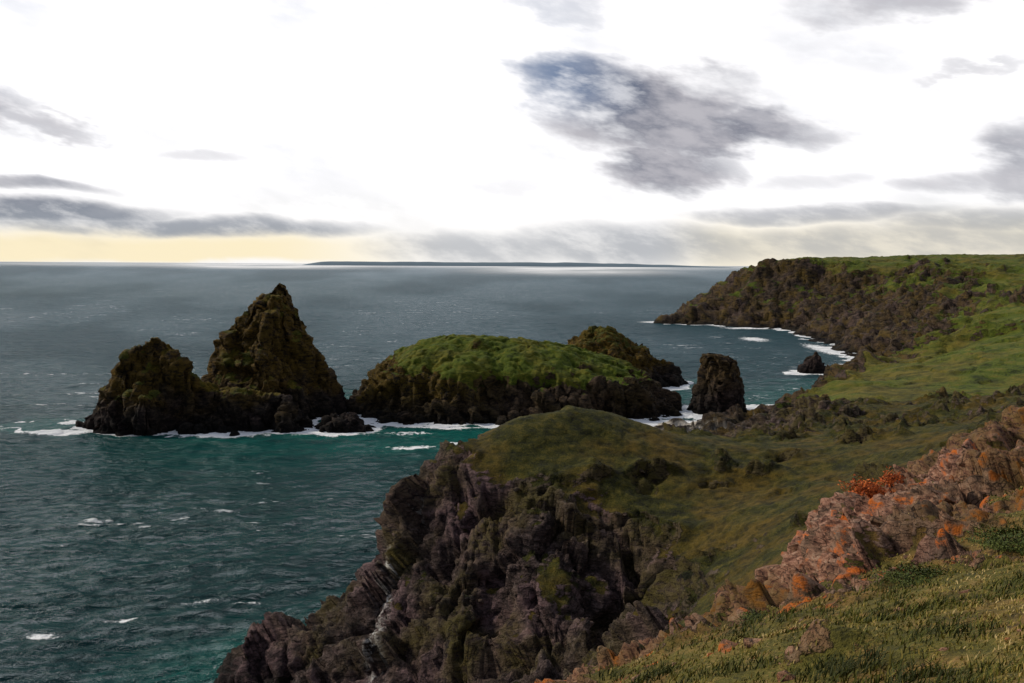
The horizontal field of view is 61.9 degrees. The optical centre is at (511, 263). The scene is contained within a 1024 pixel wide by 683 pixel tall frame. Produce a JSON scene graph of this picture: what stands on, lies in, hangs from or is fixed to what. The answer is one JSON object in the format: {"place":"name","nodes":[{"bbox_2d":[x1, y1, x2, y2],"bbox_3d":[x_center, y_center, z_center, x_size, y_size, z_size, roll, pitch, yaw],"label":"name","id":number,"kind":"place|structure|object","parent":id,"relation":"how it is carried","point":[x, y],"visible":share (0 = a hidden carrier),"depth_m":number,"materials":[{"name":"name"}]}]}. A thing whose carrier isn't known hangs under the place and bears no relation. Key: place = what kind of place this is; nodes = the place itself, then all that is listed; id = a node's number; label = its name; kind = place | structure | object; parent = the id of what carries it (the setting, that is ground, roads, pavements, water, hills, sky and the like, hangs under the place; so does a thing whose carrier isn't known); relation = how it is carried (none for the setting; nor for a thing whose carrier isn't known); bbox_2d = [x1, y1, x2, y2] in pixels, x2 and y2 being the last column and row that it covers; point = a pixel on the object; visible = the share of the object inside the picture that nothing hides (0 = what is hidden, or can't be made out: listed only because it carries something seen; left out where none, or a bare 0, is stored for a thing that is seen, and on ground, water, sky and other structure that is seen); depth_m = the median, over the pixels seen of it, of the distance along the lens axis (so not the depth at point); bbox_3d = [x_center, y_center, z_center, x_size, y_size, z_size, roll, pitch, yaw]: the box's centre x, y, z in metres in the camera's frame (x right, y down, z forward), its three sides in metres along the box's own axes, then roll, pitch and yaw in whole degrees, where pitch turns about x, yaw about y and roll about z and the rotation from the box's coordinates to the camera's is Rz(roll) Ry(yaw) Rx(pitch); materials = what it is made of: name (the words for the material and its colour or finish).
{"place":"outdoors","nodes":[
{"label":"outdoors","id":0,"kind":"place"},
{"bbox_2d":[0,262,855,682],"bbox_3d":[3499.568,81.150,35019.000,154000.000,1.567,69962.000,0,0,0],"label":"sea","id":1,"kind":"structure","parent":0,"point":[174,556],"depth_m":273.81,"materials":[{"name":"liquid"}]},
{"bbox_2d":[75,337,313,436],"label":"rocky sea stack","id":2,"kind":"object","parent":1,"relation":"in","point":[155,386],"visible":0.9,"depth_m":303.01,"materials":[{"name":"brown stone"}]},
{"bbox_2d":[201,283,347,419],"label":"pointed sea stack","id":3,"kind":"object","parent":1,"relation":"in","point":[264,343],"visible":0.77,"depth_m":331.44,"materials":[{"name":"brown stone"}]},
{"bbox_2d":[305,412,376,432],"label":"tidal rock","id":4,"kind":"object","parent":1,"relation":"in","point":[348,422],"visible":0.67,"depth_m":302.20,"materials":[{"name":"brown stone"}]},
{"bbox_2d":[345,334,682,424],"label":"grassy island","id":5,"kind":"structure","parent":1,"relation":"in","point":[450,379],"depth_m":333.10,"materials":[{"name":"green plant"}]},
{"bbox_2d":[567,325,688,386],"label":"rounded rocky island","id":6,"kind":"structure","parent":1,"relation":"in","point":[610,341],"depth_m":427.86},
{"bbox_2d":[687,353,746,413],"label":"square sea stack","id":7,"kind":"object","parent":1,"relation":"in","point":[718,386],"visible":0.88,"depth_m":343.00,"materials":[{"name":"brown stone"}]},
{"bbox_2d":[797,352,825,373],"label":"sea stack","id":8,"kind":"object","parent":1,"relation":"in","point":[813,364],"visible":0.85,"depth_m":474.08,"materials":[{"name":"brown stone"}]},
{"bbox_2d":[0,0,1023,265],"label":"sky","id":9,"kind":"structure","parent":0,"point":[649,132],"materials":[{"name":"white"}]},
{"bbox_2d":[304,261,732,267],"bbox_3d":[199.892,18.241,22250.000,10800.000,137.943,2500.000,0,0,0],"label":"distant coastline","id":10,"kind":"structure","parent":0,"point":[531,264],"depth_m":21075.67,"materials":[{"name":"grey"}]},
{"bbox_2d":[213,383,1023,682],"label":"rocky headland","id":11,"kind":"structure","parent":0,"point":[738,504],"depth_m":121.38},
{"bbox_2d":[244,403,947,682],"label":"headland boulders","id":12,"kind":"object","parent":11,"relation":"on","point":[438,598],"visible":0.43,"depth_m":116.81,"materials":[{"name":"brown stone"}]},
{"bbox_2d":[534,405,1023,682],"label":"hillside","id":13,"kind":"structure","parent":0,"point":[980,478],"depth_m":33.22,"materials":[{"name":"brown stone"}]},
{"bbox_2d":[733,607,768,624],"bbox_3d":[8.911,12.608,30.442,1.792,0.497,1.600,0,0,42],"label":"gorse bush","id":14,"kind":"object","parent":13,"relation":"on","point":[753,614],"visible":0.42,"depth_m":30.55,"materials":[{"name":"green plant"}]},
{"bbox_2d":[553,446,1023,682],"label":"grass","id":15,"kind":"structure","parent":13,"relation":"on","point":[981,677],"depth_m":19.11,"materials":[{"name":"green plant"}]},
{"bbox_2d":[630,431,1023,682],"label":"rock outcrop","id":16,"kind":"object","parent":13,"relation":"on","point":[761,574],"visible":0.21,"depth_m":34.47,"materials":[{"name":"brown stone"}]},
{"bbox_2d":[838,474,894,498],"bbox_3d":[21.389,13.524,51.253,3.117,1.552,3.037,0,0,0],"label":"orange bracken bush","id":17,"kind":"object","parent":13,"relation":"on","point":[869,489],"visible":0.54,"depth_m":50.97,"materials":[{"name":"orange plant"}]},
{"bbox_2d":[877,466,905,486],"bbox_3d":[22.863,12.785,51.414,1.906,1.219,1.530,0,0,17],"label":"orange bracken bush","id":18,"kind":"object","parent":13,"relation":"on","point":[889,479],"visible":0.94,"depth_m":51.23,"materials":[{"name":"orange plant"}]},
{"bbox_2d":[869,558,957,585],"bbox_3d":[13.048,9.902,26.956,3.528,0.542,3.075,0,0,0],"label":"gorse bush","id":19,"kind":"object","parent":13,"relation":"on","point":[923,572],"visible":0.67,"depth_m":27.20,"materials":[{"name":"green plant"}]},
{"bbox_2d":[954,524,1023,555],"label":"gorse bush","id":20,"kind":"object","parent":13,"relation":"on","point":[1004,535],"visible":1,"depth_m":29.98,"materials":[{"name":"green plant"}]},
{"bbox_2d":[653,254,1023,435],"bbox_3d":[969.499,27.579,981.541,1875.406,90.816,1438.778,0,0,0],"label":"distant headland","id":21,"kind":"structure","parent":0,"point":[908,327],"depth_m":661.44,"materials":[{"name":"green plant"}]}
]}

